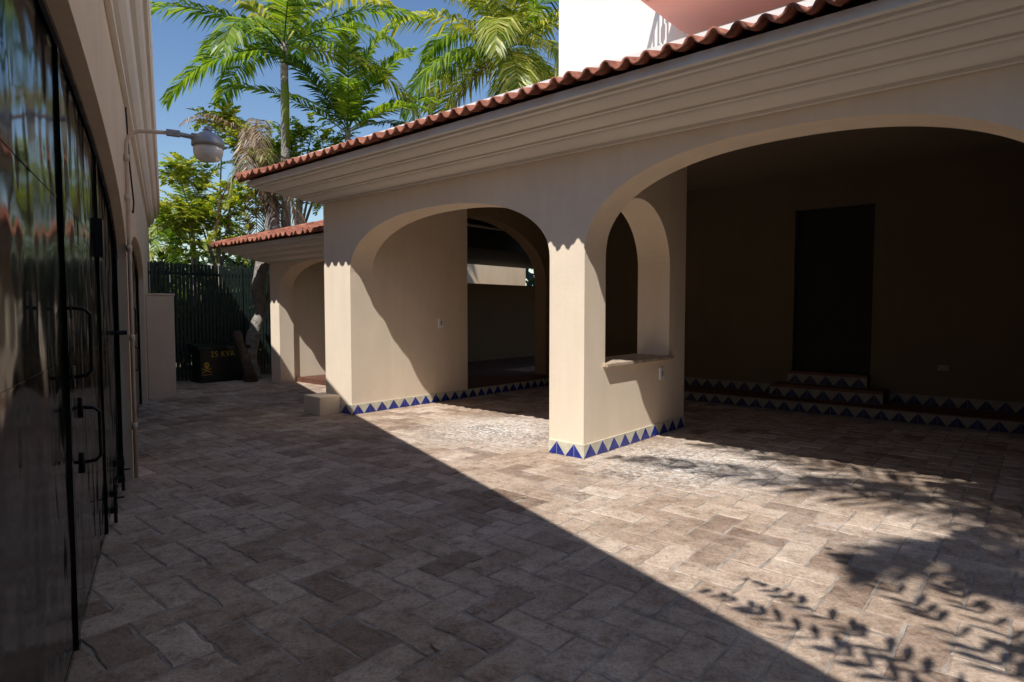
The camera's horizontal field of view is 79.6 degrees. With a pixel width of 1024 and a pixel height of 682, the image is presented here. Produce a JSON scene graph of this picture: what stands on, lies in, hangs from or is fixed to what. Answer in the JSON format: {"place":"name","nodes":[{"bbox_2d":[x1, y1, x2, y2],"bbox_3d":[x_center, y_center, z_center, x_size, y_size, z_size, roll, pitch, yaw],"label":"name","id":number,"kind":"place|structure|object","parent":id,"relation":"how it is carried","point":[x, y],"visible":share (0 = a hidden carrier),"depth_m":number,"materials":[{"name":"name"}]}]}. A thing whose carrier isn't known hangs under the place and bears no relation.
{"place":"outdoors","nodes":[
{"label":"outdoors","id":0,"kind":"place"},
{"bbox_2d":[149,0,558,285],"label":"sky","id":1,"kind":"structure","parent":0,"point":[174,43],"materials":[{"name":"blue"}]},
{"bbox_2d":[176,349,534,377],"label":"ground","id":2,"kind":"structure","parent":0,"point":[260,349],"depth_m":15.82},
{"bbox_2d":[149,194,245,335],"bbox_3d":[-10.467,-2.006,18.884,4.266,5.246,4.229,-3,4,-41],"label":"palm tree","id":3,"kind":"object","parent":2,"relation":"on","point":[152,252],"visible":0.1,"depth_m":17.98,"materials":[{"name":"green plant"}]},
{"bbox_2d":[149,160,260,312],"bbox_3d":[-8.494,-2.028,16.374,3.483,5.546,3.506,0,3,0],"label":"palm tree","id":4,"kind":"object","parent":2,"relation":"on","point":[188,191],"visible":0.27,"depth_m":15.96,"materials":[{"name":"green plant"}]},
{"bbox_2d":[152,101,280,327],"bbox_3d":[-7.338,-2.516,15.379,3.438,6.623,2.154,0,3,0],"label":"feathery tree","id":5,"kind":"object","parent":2,"relation":"on","point":[196,218],"visible":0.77,"depth_m":15.08,"materials":[{"name":"green plant"}]},
{"bbox_2d":[179,114,317,379],"bbox_3d":[-5.735,-2.009,14.276,2.404,5.802,3.474,0,3,3],"label":"old palm tree","id":6,"kind":"object","parent":2,"relation":"on","point":[260,155],"visible":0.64,"depth_m":13.88,"materials":[{"name":"brown plant"}]},
{"bbox_2d":[241,112,360,224],"bbox_3d":[-5.622,-2.784,17.386,4.254,6.954,2.391,0,3,0],"label":"feathery tree","id":7,"kind":"object","parent":2,"relation":"on","point":[299,131],"visible":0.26,"depth_m":16.84,"materials":[{"name":"green plant"}]},
{"bbox_2d":[150,245,534,366],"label":"garden shrubs","id":8,"kind":"object","parent":2,"relation":"on","point":[229,261],"visible":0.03,"depth_m":18.01,"materials":[{"name":"green plant"}]},
{"bbox_2d":[371,0,558,122],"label":"coconut palm","id":9,"kind":"object","parent":2,"relation":"on","point":[495,30],"visible":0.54,"depth_m":20.78,"materials":[{"name":"green plant"}]},
{"bbox_2d":[467,264,525,285],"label":"garden wall","id":10,"kind":"structure","parent":2,"relation":"on","point":[486,274],"depth_m":20.15,"materials":[{"name":"paint"}]},
{"bbox_2d":[467,283,534,361],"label":"garden wall","id":11,"kind":"structure","parent":2,"relation":"on","point":[500,321],"depth_m":18.25,"materials":[{"name":"beige paint"}]},
{"bbox_2d":[235,0,1023,458],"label":"arcaded house","id":12,"kind":"structure","parent":2,"relation":"on","point":[811,206],"depth_m":8.22,"materials":[{"name":"beige paint"}]},
{"bbox_2d":[794,204,874,373],"bbox_3d":[5.136,-0.809,9.820,1.130,2.608,0.040,2,4,41],"label":"door","id":13,"kind":"structure","parent":12,"relation":"in","point":[835,246],"depth_m":9.79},
{"bbox_2d":[68,373,1023,681],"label":"paving","id":14,"kind":"structure","parent":0,"point":[484,539],"depth_m":3.98,"materials":[{"name":"beige stone"}]},
{"bbox_2d":[0,0,159,681],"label":"garage building","id":15,"kind":"structure","parent":14,"relation":"on","point":[77,97],"depth_m":2.65,"materials":[{"name":"paint"}]},
{"bbox_2d":[0,0,129,681],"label":"garage door","id":16,"kind":"structure","parent":15,"relation":"in","point":[62,461],"depth_m":2.35,"materials":[{"name":"black glass"}]},
{"bbox_2d":[131,243,141,414],"bbox_3d":[-4.950,-0.090,8.063,0.125,2.408,4.276,-2,3,-29],"label":"garage door","id":17,"kind":"structure","parent":15,"relation":"in","point":[135,279],"depth_m":9.32,"materials":[{"name":"black metal"}]},
{"bbox_2d":[123,126,224,478],"bbox_3d":[-3.085,-0.378,5.711,0.820,3.240,0.284,-2,3,-29],"label":"wall lamp","id":18,"kind":"object","parent":15,"relation":"attached to","point":[207,144],"visible":1,"depth_m":5.56,"materials":[{"name":"metal"}]},
{"bbox_2d":[146,293,176,398],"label":"wall","id":19,"kind":"structure","parent":14,"relation":"on","point":[161,345],"depth_m":10.78,"materials":[{"name":"paint"}]},
{"bbox_2d":[147,262,271,380],"bbox_3d":[-6.219,-0.457,14.225,0.090,2.580,4.970,2,4,41],"label":"metal fence","id":20,"kind":"object","parent":14,"relation":"on","point":[242,316],"visible":0.25,"depth_m":13.59,"materials":[{"name":"metal"}]},
{"bbox_2d":[189,342,250,382],"bbox_3d":[-6.394,0.454,13.542,0.499,0.830,1.160,2,4,41],"label":"transformer box","id":21,"kind":"object","parent":14,"relation":"on","point":[217,362],"visible":0.97,"depth_m":13.26,"materials":[{"name":"black paint"}]},
{"bbox_2d":[233,330,257,382],"bbox_3d":[-5.728,0.351,13.248,0.481,1.158,0.295,-1,3,-27],"label":"tree stump","id":22,"kind":"object","parent":14,"relation":"on","point":[249,373],"visible":0.95,"depth_m":13.18,"materials":[{"name":"brown wood"}]},
{"bbox_2d":[150,0,424,226],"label":"palm tree","id":23,"kind":"object","parent":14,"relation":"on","point":[223,42],"visible":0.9,"depth_m":15.12,"materials":[{"name":"green plant"}]},
{"bbox_2d":[304,393,340,415],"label":"stone block","id":24,"kind":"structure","parent":14,"relation":"on","point":[320,404],"depth_m":9.16,"materials":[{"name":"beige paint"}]},
{"bbox_2d":[218,18,442,141],"bbox_3d":[-4.552,-4.013,16.928,5.279,9.453,5.846,0,3,0],"label":"palm tree","id":25,"kind":"object","parent":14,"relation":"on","point":[344,97],"visible":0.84,"depth_m":16.01,"materials":[{"name":"green plant"}]},
{"bbox_2d":[210,218,534,385],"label":"arched outbuilding","id":26,"kind":"structure","parent":14,"relation":"on","point":[297,300],"depth_m":13.11,"materials":[{"name":"beige paint"}]},
{"bbox_2d":[431,637,439,649],"bbox_3d":[-0.350,1.392,2.824,0.027,0.008,0.120,-1,3,-27],"label":"fallen leaf","id":27,"kind":"object","parent":14,"relation":"on","point":[435,644],"visible":1,"depth_m":2.83,"materials":[{"name":"plant"}]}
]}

